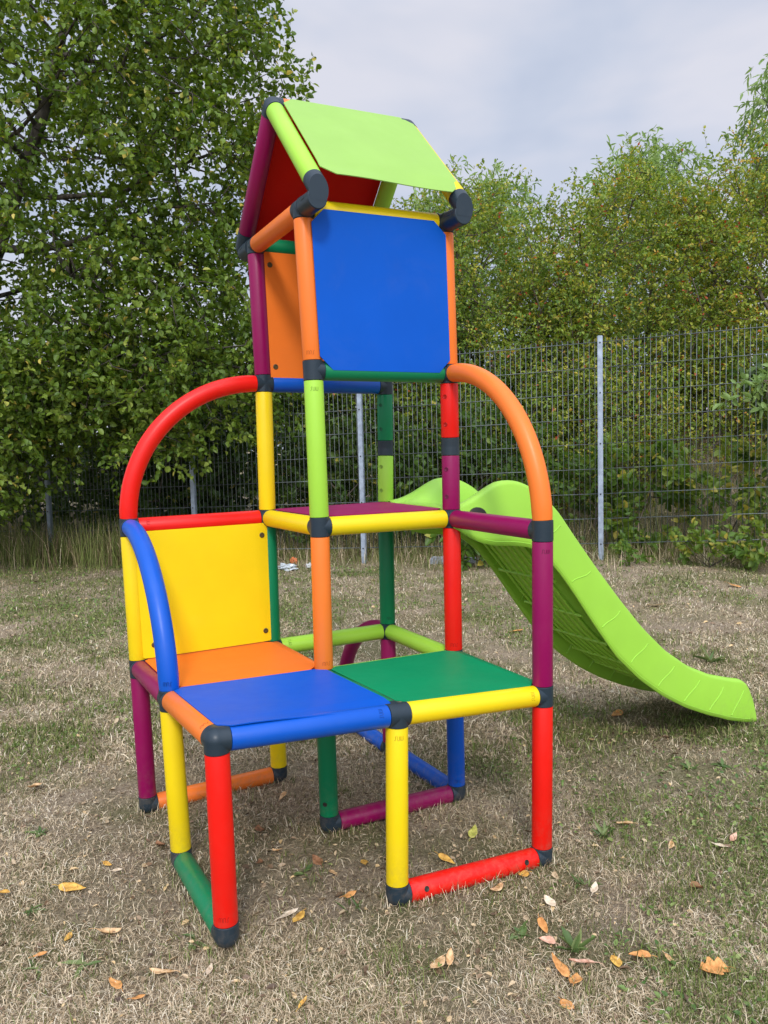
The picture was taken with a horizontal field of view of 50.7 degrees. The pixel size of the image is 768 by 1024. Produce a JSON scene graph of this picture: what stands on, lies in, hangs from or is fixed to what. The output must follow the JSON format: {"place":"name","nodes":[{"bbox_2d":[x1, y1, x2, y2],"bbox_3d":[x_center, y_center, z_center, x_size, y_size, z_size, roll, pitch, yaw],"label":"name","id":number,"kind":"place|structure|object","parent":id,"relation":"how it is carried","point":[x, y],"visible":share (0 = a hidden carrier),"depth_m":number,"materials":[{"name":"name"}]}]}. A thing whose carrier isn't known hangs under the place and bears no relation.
{"place":"outdoors","nodes":[
{"label":"outdoors","id":0,"kind":"place"},
{"bbox_2d":[0,507,205,579],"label":"tall grass","id":1,"kind":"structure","parent":0,"point":[18,549],"depth_m":7.43,"materials":[{"name":"green plant"}]},
{"bbox_2d":[0,413,767,1023],"bbox_3d":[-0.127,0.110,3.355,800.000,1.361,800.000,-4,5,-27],"label":"ground","id":2,"kind":"structure","parent":0,"point":[346,867],"depth_m":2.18,"materials":[{"name":"brown plant"}]},
{"bbox_2d":[0,889,9,892],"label":"fallen leaf","id":3,"kind":"object","parent":2,"relation":"on","point":[5,891],"visible":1,"depth_m":1.84,"materials":[{"name":"plant"}]},
{"bbox_2d":[28,782,41,786],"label":"fallen leaf","id":4,"kind":"object","parent":2,"relation":"on","point":[35,784],"visible":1,"depth_m":2.52,"materials":[{"name":"beige plant"}]},
{"bbox_2d":[24,904,46,915],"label":"weed plant","id":5,"kind":"object","parent":2,"relation":"on","point":[35,912],"visible":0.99,"depth_m":1.78,"materials":[{"name":"green plant"}]},
{"bbox_2d":[24,826,47,839],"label":"weed plant","id":6,"kind":"object","parent":2,"relation":"on","point":[38,833],"visible":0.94,"depth_m":2.18,"materials":[{"name":"green plant"}]},
{"bbox_2d":[27,951,47,958],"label":"fallen leaf","id":7,"kind":"object","parent":2,"relation":"on","point":[40,953],"visible":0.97,"depth_m":1.62,"materials":[{"name":"orange plant"}]},
{"bbox_2d":[23,959,57,980],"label":"weed plant","id":8,"kind":"object","parent":2,"relation":"on","point":[34,967],"visible":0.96,"depth_m":1.58,"materials":[{"name":"green plant"}]},
{"bbox_2d":[55,996,70,1004],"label":"fallen leaf","id":9,"kind":"object","parent":2,"relation":"on","point":[62,1001],"visible":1,"depth_m":1.49,"materials":[{"name":"beige plant"}]},
{"bbox_2d":[64,930,72,940],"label":"fallen leaf","id":10,"kind":"object","parent":2,"relation":"on","point":[67,935],"visible":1,"depth_m":1.68,"materials":[{"name":"plant"}]},
{"bbox_2d":[52,882,85,891],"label":"fallen leaf","id":11,"kind":"object","parent":2,"relation":"on","point":[69,886],"visible":1,"depth_m":1.87,"materials":[{"name":"yellow plant"}]},
{"bbox_2d":[61,951,100,979],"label":"weed plant","id":12,"kind":"object","parent":2,"relation":"on","point":[78,962],"visible":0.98,"depth_m":1.59,"materials":[{"name":"green plant"}]},
{"bbox_2d":[90,927,120,933],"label":"fallen leaf","id":13,"kind":"object","parent":2,"relation":"on","point":[106,930],"visible":1,"depth_m":1.70,"materials":[{"name":"beige plant"}]},
{"bbox_2d":[109,977,122,990],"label":"fallen leaf","id":14,"kind":"object","parent":2,"relation":"on","point":[114,984],"visible":1,"depth_m":1.53,"materials":[{"name":"orange plant"}]},
{"bbox_2d":[0,323,249,536],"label":"dark shrub","id":15,"kind":"object","parent":2,"relation":"on","point":[65,496],"visible":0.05,"depth_m":9.42,"materials":[{"name":"green plant"}]},
{"bbox_2d":[128,994,145,998],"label":"fallen leaf","id":16,"kind":"object","parent":2,"relation":"on","point":[139,996],"visible":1,"depth_m":1.49,"materials":[{"name":"orange plant"}]},
{"bbox_2d":[0,0,321,535],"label":"broadleaf tree","id":17,"kind":"object","parent":2,"relation":"on","point":[62,388],"visible":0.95,"depth_m":6.54,"materials":[{"name":"green plant"}]},
{"bbox_2d":[67,409,257,544],"bbox_3d":[-2.245,-0.382,8.397,2.126,1.632,1.110,-2,5,-4],"label":"undergrowth bush","id":18,"kind":"object","parent":2,"relation":"on","point":[239,457],"visible":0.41,"depth_m":8.21,"materials":[{"name":"green plant"}]},
{"bbox_2d":[149,968,180,973],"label":"fallen leaf","id":19,"kind":"object","parent":2,"relation":"on","point":[158,970],"visible":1,"depth_m":1.56,"materials":[{"name":"beige plant"}]},
{"bbox_2d":[181,931,207,951],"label":"weed plant","id":20,"kind":"object","parent":2,"relation":"on","point":[192,945],"visible":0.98,"depth_m":1.65,"materials":[{"name":"green plant"}]},
{"bbox_2d":[205,963,212,977],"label":"fallen leaf","id":21,"kind":"object","parent":2,"relation":"on","point":[208,971],"visible":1,"depth_m":1.56,"materials":[{"name":"beige plant"}]},
{"bbox_2d":[92,306,377,535],"bbox_3d":[-1.549,-0.945,9.145,3.313,2.966,2.154,-1,5,4],"label":"dark shrub","id":22,"kind":"object","parent":2,"relation":"on","point":[253,468],"visible":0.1,"depth_m":8.71,"materials":[{"name":"green plant"}]},
{"bbox_2d":[255,824,264,831],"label":"fallen leaf","id":23,"kind":"object","parent":2,"relation":"on","point":[258,827],"visible":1,"depth_m":2.18,"materials":[{"name":"brown plant"}]},
{"bbox_2d":[279,791,286,799],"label":"fallen leaf","id":24,"kind":"object","parent":2,"relation":"on","point":[283,793],"visible":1,"depth_m":2.39,"materials":[{"name":"brown plant"}]},
{"bbox_2d":[274,907,298,920],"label":"fallen leaf","id":25,"kind":"object","parent":2,"relation":"on","point":[289,912],"visible":1,"depth_m":1.75,"materials":[{"name":"beige plant"}]},
{"bbox_2d":[278,563,297,570],"bbox_3d":[-0.808,0.468,6.801,0.259,0.074,0.108,2,6,39],"label":"plastic bag","id":26,"kind":"object","parent":2,"relation":"on","point":[285,567],"visible":0.96,"depth_m":6.77,"materials":[{"name":"white plastic"}]},
{"bbox_2d":[292,909,304,921],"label":"fallen leaf","id":27,"kind":"object","parent":2,"relation":"on","point":[299,915],"visible":1,"depth_m":1.73,"materials":[{"name":"yellow plant"}]},
{"bbox_2d":[296,995,306,1010],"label":"fallen leaf","id":28,"kind":"object","parent":2,"relation":"on","point":[302,1001],"visible":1,"depth_m":1.45,"materials":[{"name":"yellow plant"}]},
{"bbox_2d":[294,864,312,876],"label":"weed plant","id":29,"kind":"object","parent":2,"relation":"on","point":[308,867],"visible":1,"depth_m":1.95,"materials":[{"name":"green plant"}]},
{"bbox_2d":[312,854,322,867],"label":"fallen leaf","id":30,"kind":"object","parent":2,"relation":"on","point":[316,859],"visible":1,"depth_m":2.00,"materials":[{"name":"brown plant"}]},
{"bbox_2d":[249,413,437,550],"bbox_3d":[-0.330,-0.206,7.777,1.454,1.477,1.349,2,6,38],"label":"undergrowth bush","id":31,"kind":"object","parent":2,"relation":"on","point":[331,472],"visible":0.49,"depth_m":7.62,"materials":[{"name":"green plant"}]},
{"bbox_2d":[339,890,356,897],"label":"fallen leaf","id":32,"kind":"object","parent":2,"relation":"on","point":[349,894],"visible":0.99,"depth_m":1.82,"materials":[{"name":"orange plant"}]},
{"bbox_2d":[334,896,362,912],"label":"weed plant","id":33,"kind":"object","parent":2,"relation":"on","point":[354,901],"visible":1,"depth_m":1.76,"materials":[{"name":"green plant"}]},
{"bbox_2d":[360,859,367,864],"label":"fallen leaf","id":34,"kind":"object","parent":2,"relation":"on","point":[363,861],"visible":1,"depth_m":1.98,"materials":[{"name":"orange plant"}]},
{"bbox_2d":[0,324,767,562],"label":"fence","id":35,"kind":"object","parent":2,"relation":"on","point":[360,455],"visible":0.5,"depth_m":6.58,"materials":[{"name":"metal"}]},
{"bbox_2d":[238,258,529,535],"bbox_3d":[0.023,-1.291,8.766,3.113,3.514,2.703,-4,5,-27],"label":"hedge shrub","id":36,"kind":"object","parent":2,"relation":"on","point":[462,349],"visible":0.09,"depth_m":8.32,"materials":[{"name":"green plant"}]},
{"bbox_2d":[8,267,767,500],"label":"distant thicket","id":37,"kind":"object","parent":2,"relation":"on","point":[247,443],"visible":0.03,"depth_m":13.22,"materials":[{"name":"green plant"}]},
{"bbox_2d":[119,96,756,947],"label":"climbing tower","id":38,"kind":"structure","parent":2,"relation":"on","point":[351,282],"depth_m":2.15,"materials":[{"name":"multicoloured plastic"}]},
{"bbox_2d":[430,954,445,967],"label":"fallen leaf","id":39,"kind":"object","parent":2,"relation":"on","point":[441,960],"visible":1,"depth_m":1.55,"materials":[{"name":"beige plant"}]},
{"bbox_2d":[434,851,454,863],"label":"fallen leaf","id":40,"kind":"object","parent":2,"relation":"on","point":[444,857],"visible":1,"depth_m":1.99,"materials":[{"name":"orange plant"}]},
{"bbox_2d":[446,947,453,966],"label":"fallen leaf","id":41,"kind":"object","parent":2,"relation":"on","point":[449,955],"visible":1,"depth_m":1.56,"materials":[{"name":"beige plant"}]},
{"bbox_2d":[430,556,479,563],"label":"concrete slab","id":42,"kind":"structure","parent":2,"relation":"on","point":[441,562],"depth_m":6.85,"materials":[{"name":"grey concrete"}]},
{"bbox_2d":[425,534,488,571],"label":"weed","id":43,"kind":"object","parent":2,"relation":"on","point":[471,551],"visible":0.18,"depth_m":6.49,"materials":[{"name":"green plant"}]},
{"bbox_2d":[365,387,567,549],"bbox_3d":[0.735,-0.382,7.467,1.864,1.580,1.006,-1,5,5],"label":"undergrowth bush","id":44,"kind":"object","parent":2,"relation":"on","point":[476,428],"visible":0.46,"depth_m":7.33,"materials":[{"name":"green plant"}]},
{"bbox_2d":[468,825,477,840],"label":"fallen leaf","id":45,"kind":"object","parent":2,"relation":"on","point":[472,830],"visible":1,"depth_m":2.14,"materials":[{"name":"yellow plant"}]},
{"bbox_2d":[399,154,573,364],"bbox_3d":[1.236,-2.568,11.332,2.413,4.720,2.267,-4,5,-27],"label":"willow tree","id":46,"kind":"object","parent":2,"relation":"on","point":[520,189],"visible":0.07,"depth_m":10.96,"materials":[{"name":"green plant"}]},
{"bbox_2d":[353,155,641,505],"bbox_3d":[1.089,-1.658,8.632,2.952,4.060,3.017,-4,5,-27],"label":"hedge shrub","id":47,"kind":"object","parent":2,"relation":"on","point":[499,242],"visible":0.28,"depth_m":8.19,"materials":[{"name":"green plant"}]},
{"bbox_2d":[490,881,505,890],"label":"fallen leaf","id":48,"kind":"object","parent":2,"relation":"on","point":[499,887],"visible":1,"depth_m":1.84,"materials":[{"name":"beige plant"}]},
{"bbox_2d":[509,919,531,939],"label":"weed plant","id":49,"kind":"object","parent":2,"relation":"on","point":[522,929],"visible":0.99,"depth_m":1.68,"materials":[{"name":"green plant"}]},
{"bbox_2d":[276,401,767,592],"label":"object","id":50,"kind":"object","parent":2,"relation":"on","point":[340,551],"visible":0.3,"depth_m":7.19,"materials":[{"name":"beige plant"}]},
{"bbox_2d":[518,870,531,876],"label":"fallen leaf","id":51,"kind":"object","parent":2,"relation":"on","point":[526,874],"visible":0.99,"depth_m":1.91,"materials":[{"name":"orange plant"}]},
{"bbox_2d":[537,914,547,932],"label":"fallen leaf","id":52,"kind":"object","parent":2,"relation":"on","point":[542,923],"visible":1,"depth_m":1.69,"materials":[{"name":"orange plant"}]},
{"bbox_2d":[539,935,557,943],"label":"fallen leaf","id":53,"kind":"object","parent":2,"relation":"on","point":[549,939],"visible":1,"depth_m":1.64,"materials":[{"name":"pink plant"}]},
{"bbox_2d":[544,895,556,907],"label":"fallen leaf","id":54,"kind":"object","parent":2,"relation":"on","point":[549,900],"visible":1,"depth_m":1.78,"materials":[{"name":"white plant"}]},
{"bbox_2d":[551,952,569,977],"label":"fallen leaf","id":55,"kind":"object","parent":2,"relation":"on","point":[563,970],"visible":1,"depth_m":1.52,"materials":[{"name":"orange plant"}]},
{"bbox_2d":[559,997,573,1008],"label":"fallen leaf","id":56,"kind":"object","parent":2,"relation":"on","point":[564,1002],"visible":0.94,"depth_m":1.43,"materials":[{"name":"orange plant"}]},
{"bbox_2d":[502,437,632,546],"bbox_3d":[1.489,-0.051,7.119,1.342,1.202,0.819,-2,5,-6],"label":"bramble","id":57,"kind":"object","parent":2,"relation":"on","point":[573,465],"visible":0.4,"depth_m":7.07,"materials":[{"name":"green plant"}]},
{"bbox_2d":[555,926,595,952],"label":"weed plant","id":58,"kind":"object","parent":2,"relation":"on","point":[576,945],"visible":1,"depth_m":1.60,"materials":[{"name":"green plant"}]},
{"bbox_2d":[569,973,582,984],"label":"fallen leaf","id":59,"kind":"object","parent":2,"relation":"on","point":[577,978],"visible":1,"depth_m":1.50,"materials":[{"name":"orange plant"}]},
{"bbox_2d":[569,958,601,963],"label":"fallen leaf","id":60,"kind":"object","parent":2,"relation":"on","point":[589,961],"visible":1,"depth_m":1.55,"materials":[{"name":"pink plant"}]},
{"bbox_2d":[570,873,602,887],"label":"weed plant","id":61,"kind":"object","parent":2,"relation":"on","point":[581,880],"visible":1,"depth_m":1.86,"materials":[{"name":"green plant"}]},
{"bbox_2d":[590,881,597,895],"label":"fallen leaf","id":62,"kind":"object","parent":2,"relation":"on","point":[594,888],"visible":1,"depth_m":1.84,"materials":[{"name":"white plant"}]},
{"bbox_2d":[590,821,615,837],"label":"weed plant","id":63,"kind":"object","parent":2,"relation":"on","point":[603,831],"visible":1,"depth_m":2.11,"materials":[{"name":"green plant"}]},
{"bbox_2d":[610,955,621,966],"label":"fallen leaf","id":64,"kind":"object","parent":2,"relation":"on","point":[618,962],"visible":1,"depth_m":1.55,"materials":[{"name":"yellow plant"}]},
{"bbox_2d":[611,709,624,715],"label":"fallen leaf","id":65,"kind":"object","parent":2,"relation":"on","point":[617,712],"visible":0.99,"depth_m":3.04,"materials":[{"name":"brown plant"}]},
{"bbox_2d":[481,132,767,517],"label":"hedge shrub","id":66,"kind":"object","parent":2,"relation":"on","point":[644,247],"visible":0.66,"depth_m":8.01,"materials":[{"name":"green plant"}]},
{"bbox_2d":[617,821,637,823],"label":"fallen leaf","id":67,"kind":"object","parent":2,"relation":"on","point":[626,822],"visible":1,"depth_m":2.15,"materials":[{"name":"beige plant"}]},
{"bbox_2d":[607,511,655,566],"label":"weed","id":68,"kind":"object","parent":2,"relation":"on","point":[627,547],"visible":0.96,"depth_m":6.30,"materials":[{"name":"green plant"}]},
{"bbox_2d":[578,431,694,554],"bbox_3d":[2.167,-0.119,7.025,1.060,1.185,0.990,-4,5,-27],"label":"bramble","id":69,"kind":"object","parent":2,"relation":"on","point":[658,450],"visible":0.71,"depth_m":6.90,"materials":[{"name":"green plant"}]},
{"bbox_2d":[628,950,656,956],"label":"fallen leaf","id":70,"kind":"object","parent":2,"relation":"on","point":[640,954],"visible":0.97,"depth_m":1.57,"materials":[{"name":"orange plant"}]},
{"bbox_2d":[561,124,753,413],"bbox_3d":[3.707,-3.239,11.387,2.644,4.017,2.215,-4,5,-27],"label":"willow tree","id":71,"kind":"object","parent":2,"relation":"on","point":[655,158],"visible":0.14,"depth_m":10.95,"materials":[{"name":"green plant"}]},
{"bbox_2d":[662,950,677,964],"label":"fallen leaf","id":72,"kind":"object","parent":2,"relation":"on","point":[666,955],"visible":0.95,"depth_m":1.56,"materials":[{"name":"orange plant"}]},
{"bbox_2d":[668,839,673,847],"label":"fallen leaf","id":73,"kind":"object","parent":2,"relation":"on","point":[671,845],"visible":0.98,"depth_m":2.04,"materials":[{"name":"beige plant"}]},
{"bbox_2d":[611,113,767,483],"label":"hedge shrub","id":74,"kind":"object","parent":2,"relation":"on","point":[746,191],"visible":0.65,"depth_m":7.97,"materials":[{"name":"green plant"}]},
{"bbox_2d":[680,759,698,770],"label":"weed plant","id":75,"kind":"object","parent":2,"relation":"on","point":[687,765],"visible":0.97,"depth_m":2.52,"materials":[{"name":"green plant"}]},
{"bbox_2d":[690,881,703,887],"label":"fallen leaf","id":76,"kind":"object","parent":2,"relation":"on","point":[695,883],"visible":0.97,"depth_m":1.85,"materials":[{"name":"brown plant"}]},
{"bbox_2d":[694,647,725,662],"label":"weed plant","id":77,"kind":"object","parent":2,"relation":"on","point":[710,658],"visible":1,"depth_m":3.70,"materials":[{"name":"green plant"}]},
{"bbox_2d":[668,506,760,566],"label":"weed","id":78,"kind":"object","parent":2,"relation":"on","point":[685,546],"visible":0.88,"depth_m":6.17,"materials":[{"name":"green plant"}]},
{"bbox_2d":[666,431,767,547],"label":"bramble","id":79,"kind":"object","parent":2,"relation":"on","point":[757,494],"visible":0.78,"depth_m":6.59,"materials":[{"name":"green plant"}]},
{"bbox_2d":[699,957,735,974],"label":"fallen leaf","id":80,"kind":"object","parent":2,"relation":"on","point":[713,965],"visible":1,"depth_m":1.52,"materials":[{"name":"orange plant"}]},
{"bbox_2d":[709,841,727,846],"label":"fallen leaf","id":81,"kind":"object","parent":2,"relation":"on","point":[720,844],"visible":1,"depth_m":2.03,"materials":[{"name":"beige plant"}]},
{"bbox_2d":[711,757,732,769],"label":"weed plant","id":82,"kind":"object","parent":2,"relation":"on","point":[722,765],"visible":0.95,"depth_m":2.54,"materials":[{"name":"green plant"}]},
{"bbox_2d":[729,832,736,840],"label":"fallen leaf","id":83,"kind":"object","parent":2,"relation":"on","point":[732,837],"visible":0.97,"depth_m":2.06,"materials":[{"name":"pink plant"}]},
{"bbox_2d":[712,363,767,419],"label":"sapling","id":84,"kind":"object","parent":2,"relation":"on","point":[759,379],"visible":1,"depth_m":5.89,"materials":[{"name":"green plant"}]},
{"bbox_2d":[716,54,767,284],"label":"willow tree","id":85,"kind":"object","parent":2,"relation":"on","point":[759,101],"visible":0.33,"depth_m":10.66,"materials":[{"name":"green plant"}]},
{"bbox_2d":[724,337,767,477],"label":"bramble","id":86,"kind":"object","parent":2,"relation":"on","point":[745,387],"visible":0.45,"depth_m":6.54,"materials":[{"name":"green plant"}]},
{"bbox_2d":[726,516,767,571],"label":"weed","id":87,"kind":"object","parent":2,"relation":"on","point":[755,559],"visible":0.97,"depth_m":6.03,"materials":[{"name":"green plant"}]},
{"bbox_2d":[0,0,767,455],"label":"sky","id":88,"kind":"structure","parent":0,"point":[539,86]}
]}

